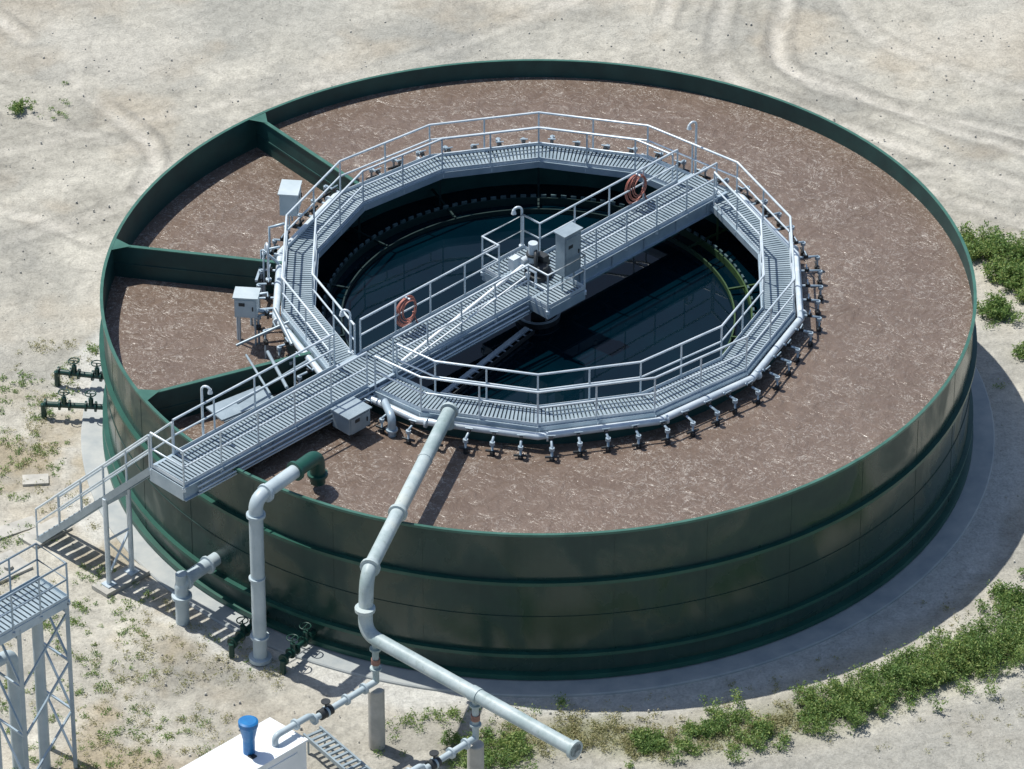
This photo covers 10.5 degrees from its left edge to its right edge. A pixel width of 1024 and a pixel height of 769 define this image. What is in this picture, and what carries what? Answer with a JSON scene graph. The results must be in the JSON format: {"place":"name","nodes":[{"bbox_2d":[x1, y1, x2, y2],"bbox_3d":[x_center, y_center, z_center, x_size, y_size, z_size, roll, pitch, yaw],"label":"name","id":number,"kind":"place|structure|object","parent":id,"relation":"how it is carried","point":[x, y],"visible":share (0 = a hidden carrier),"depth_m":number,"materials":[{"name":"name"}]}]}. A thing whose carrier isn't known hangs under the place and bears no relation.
{"place":"outdoors","nodes":[
{"label":"outdoors","id":0,"kind":"place"},
{"bbox_2d":[467,740,483,768],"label":"concrete pier","id":1,"kind":"structure","parent":0,"point":[475,755],"depth_m":137.63,"materials":[{"name":"grey concrete"}]},
{"bbox_2d":[0,0,1023,768],"bbox_3d":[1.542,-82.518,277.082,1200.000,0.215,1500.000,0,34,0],"label":"ground","id":2,"kind":"structure","parent":0,"point":[920,104],"depth_m":161.48,"materials":[{"name":"beige sand"}]},
{"bbox_2d":[0,550,32,583],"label":"concrete pad","id":3,"kind":"object","parent":2,"relation":"on","point":[17,562],"visible":0.87,"depth_m":146.77,"materials":[{"name":"beige concrete"}]},
{"bbox_2d":[0,515,39,539],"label":"concrete pad","id":4,"kind":"object","parent":2,"relation":"on","point":[14,527],"visible":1,"depth_m":148.29,"materials":[{"name":"beige concrete"}]},
{"bbox_2d":[7,97,34,114],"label":"bush","id":5,"kind":"object","parent":2,"relation":"on","point":[18,107],"visible":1,"depth_m":166.07,"materials":[{"name":"green plant"}]},
{"bbox_2d":[22,473,48,486],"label":"concrete pad","id":6,"kind":"object","parent":2,"relation":"on","point":[32,479],"visible":1,"depth_m":150.07,"materials":[{"name":"beige concrete"}]},
{"bbox_2d":[0,542,77,768],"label":"service tower","id":7,"kind":"structure","parent":2,"relation":"on","point":[34,603],"depth_m":137.47,"materials":[{"name":"metal"}]},
{"bbox_2d":[41,389,102,418],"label":"valve assembly","id":8,"kind":"object","parent":2,"relation":"on","point":[85,406],"visible":0.99,"depth_m":152.30,"materials":[{"name":"green metal"}]},
{"bbox_2d":[54,357,103,386],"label":"valve assembly","id":9,"kind":"object","parent":2,"relation":"on","point":[96,373],"visible":0.94,"depth_m":153.57,"materials":[{"name":"green metal"}]},
{"bbox_2d":[18,421,172,597],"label":"steel staircase","id":10,"kind":"structure","parent":2,"relation":"on","point":[53,528],"depth_m":145.81,"materials":[{"name":"metal"}]},
{"bbox_2d":[180,715,307,768],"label":"blower enclosure","id":11,"kind":"object","parent":2,"relation":"on","point":[250,746],"visible":1,"depth_m":137.08,"materials":[{"name":"metal"}]},
{"bbox_2d":[227,607,268,657],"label":"valve assembly","id":12,"kind":"object","parent":2,"relation":"on","point":[243,632],"visible":0.65,"depth_m":143.57,"materials":[{"name":"green metal"}]},
{"bbox_2d":[246,465,299,665],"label":"inlet riser pipe","id":13,"kind":"object","parent":2,"relation":"on","point":[260,655],"visible":1,"depth_m":141.58,"materials":[{"name":"grey metal"}]},
{"bbox_2d":[286,451,327,485],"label":"inlet elbow","id":14,"kind":"object","parent":13,"relation":"attached to","point":[311,464],"visible":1,"depth_m":142.12,"materials":[{"name":"green metal"}]},
{"bbox_2d":[278,622,316,674],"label":"valve assembly","id":15,"kind":"object","parent":2,"relation":"on","point":[304,640],"visible":1,"depth_m":143.08,"materials":[{"name":"green metal"}]},
{"bbox_2d":[303,726,370,768],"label":"cable tray","id":16,"kind":"object","parent":2,"relation":"on","point":[333,760],"visible":0.99,"depth_m":139.59,"materials":[{"name":"metal"}]},
{"bbox_2d":[368,684,384,750],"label":"concrete pier","id":17,"kind":"structure","parent":2,"relation":"on","point":[376,712],"depth_m":139.80,"materials":[{"name":"grey concrete"}]},
{"bbox_2d":[141,639,858,761],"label":"dry weeds","id":18,"kind":"object","parent":2,"relation":"on","point":[630,749],"visible":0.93,"depth_m":140.91,"materials":[{"name":"green plant"}]},
{"bbox_2d":[0,80,1023,768],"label":"ground weeds","id":19,"kind":"object","parent":2,"relation":"on","point":[148,592],"visible":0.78,"depth_m":143.43,"materials":[{"name":"green plant"}]},
{"bbox_2d":[0,337,1023,768],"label":"dry ground weeds","id":20,"kind":"object","parent":2,"relation":"on","point":[246,649],"visible":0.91,"depth_m":142.88,"materials":[{"name":"green plant"}]},
{"bbox_2d":[0,17,1023,768],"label":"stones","id":21,"kind":"object","parent":2,"relation":"on","point":[398,67],"visible":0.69,"depth_m":161.55,"materials":[{"name":"beige stone"}]},
{"bbox_2d":[99,59,976,679],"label":"sludge treatment tank","id":22,"kind":"object","parent":2,"relation":"on","point":[827,479],"visible":0.86,"depth_m":145.73,"materials":[{"name":"metal"}]},
{"bbox_2d":[171,552,220,625],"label":"drain pipe","id":23,"kind":"object","parent":22,"relation":"attached to","point":[181,595],"visible":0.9,"depth_m":144.36,"materials":[{"name":"grey metal"}]},
{"bbox_2d":[149,149,727,501],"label":"access bridge","id":24,"kind":"structure","parent":22,"relation":"on","point":[521,283],"depth_m":147.47,"materials":[{"name":"metal"}]},
{"bbox_2d":[200,385,212,434],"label":"gooseneck lamp","id":25,"kind":"object","parent":24,"relation":"attached to","point":[210,392],"visible":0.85,"depth_m":142.82,"materials":[{"name":"metal"}]},
{"bbox_2d":[394,295,417,326],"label":"hose coil","id":26,"kind":"object","parent":24,"relation":"hanging from","point":[410,298],"visible":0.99,"depth_m":147.25,"materials":[{"name":"rubber"}]},
{"bbox_2d":[511,206,524,247],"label":"gooseneck lamp","id":27,"kind":"object","parent":24,"relation":"attached to","point":[513,212],"visible":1,"depth_m":150.31,"materials":[{"name":"metal"}]},
{"bbox_2d":[553,222,582,290],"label":"control cabinet","id":28,"kind":"object","parent":24,"relation":"on","point":[568,245],"visible":1,"depth_m":148.48,"materials":[{"name":"metal"}]},
{"bbox_2d":[625,173,646,203],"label":"hose coil","id":29,"kind":"object","parent":24,"relation":"hanging from","point":[637,176],"visible":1,"depth_m":152.39,"materials":[{"name":"rubber"}]},
{"bbox_2d":[206,111,822,461],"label":"ring walkway","id":30,"kind":"structure","parent":22,"relation":"on","point":[334,217],"depth_m":148.36,"materials":[{"name":"metal"}]},
{"bbox_2d":[232,286,260,344],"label":"junction box","id":31,"kind":"object","parent":30,"relation":"on","point":[246,302],"visible":1,"depth_m":148.38,"materials":[{"name":"metal"}]},
{"bbox_2d":[264,242,271,280],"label":"gooseneck lamp","id":32,"kind":"object","parent":30,"relation":"on","point":[266,246],"visible":1,"depth_m":149.81,"materials":[{"name":"metal"}]},
{"bbox_2d":[278,179,301,230],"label":"junction box","id":33,"kind":"object","parent":30,"relation":"on","point":[289,193],"visible":1,"depth_m":151.54,"materials":[{"name":"metal"}]},
{"bbox_2d":[339,309,353,353],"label":"gooseneck lamp","id":34,"kind":"object","parent":30,"relation":"on","point":[341,313],"visible":1,"depth_m":146.54,"materials":[{"name":"metal"}]},
{"bbox_2d":[330,396,371,435],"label":"junction box","id":35,"kind":"object","parent":30,"relation":"on","point":[351,415],"visible":1,"depth_m":144.42,"materials":[{"name":"metal"}]},
{"bbox_2d":[355,402,582,759],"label":"air supply pipe","id":36,"kind":"object","parent":30,"relation":"attached to","point":[475,695],"visible":1,"depth_m":138.25,"materials":[{"name":"grey metal"}]},
{"bbox_2d":[272,680,377,746],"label":"branch air pipe","id":37,"kind":"object","parent":36,"relation":"attached to","point":[328,709],"visible":1,"depth_m":138.16,"materials":[{"name":"metal"}]},
{"bbox_2d":[405,736,477,768],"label":"branch air pipe","id":38,"kind":"object","parent":36,"relation":"attached to","point":[435,761],"visible":1,"depth_m":136.76,"materials":[{"name":"metal"}]},
{"bbox_2d":[687,121,697,173],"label":"gooseneck lamp","id":39,"kind":"object","parent":30,"relation":"on","point":[689,127],"visible":0.84,"depth_m":153.67,"materials":[{"name":"metal"}]},
{"bbox_2d":[281,168,795,443],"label":"clarifier","id":40,"kind":"object","parent":22,"relation":"on","point":[701,276],"visible":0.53,"depth_m":151.84,"materials":[{"name":"metal"}]},
{"bbox_2d":[81,364,994,697],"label":"concrete apron","id":41,"kind":"object","parent":2,"relation":"on","point":[929,558],"visible":0.49,"depth_m":145.07,"materials":[{"name":"grey concrete"}]},
{"bbox_2d":[440,595,1023,768],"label":"weed bank","id":42,"kind":"structure","parent":2,"relation":"on","point":[971,646],"depth_m":141.86,"materials":[{"name":"green plant"}]},
{"bbox_2d":[957,220,1023,264],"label":"bush","id":43,"kind":"object","parent":2,"relation":"on","point":[993,239],"visible":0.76,"depth_m":159.31,"materials":[{"name":"green plant"}]},
{"bbox_2d":[975,578,1023,612],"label":"bush","id":44,"kind":"object","parent":2,"relation":"on","point":[1002,592],"visible":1,"depth_m":145.43,"materials":[{"name":"green plant"}]},
{"bbox_2d":[976,289,1023,323],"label":"bush","id":45,"kind":"object","parent":2,"relation":"on","point":[1002,310],"visible":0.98,"depth_m":156.77,"materials":[{"name":"green plant"}]},
{"bbox_2d":[980,244,1023,292],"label":"bush","id":46,"kind":"object","parent":2,"relation":"on","point":[1004,272],"visible":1,"depth_m":158.23,"materials":[{"name":"green plant"}]},
{"bbox_2d":[1002,231,1023,261],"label":"bush","id":47,"kind":"object","parent":2,"relation":"on","point":[1018,249],"visible":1,"depth_m":159.10,"materials":[{"name":"green plant"}]},
{"bbox_2d":[1007,275,1023,302],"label":"bush","id":48,"kind":"object","parent":2,"relation":"on","point":[1020,296],"visible":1,"depth_m":157.52,"materials":[{"name":"green plant"}]},
{"bbox_2d":[1010,341,1023,359],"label":"bush","id":49,"kind":"object","parent":2,"relation":"on","point":[1018,349],"visible":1,"depth_m":155.16,"materials":[{"name":"green plant"}]},
{"bbox_2d":[1017,567,1023,595],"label":"bush","id":50,"kind":"object","parent":2,"relation":"on","point":[1020,569],"visible":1,"depth_m":146.39,"materials":[{"name":"green plant"}]}
]}

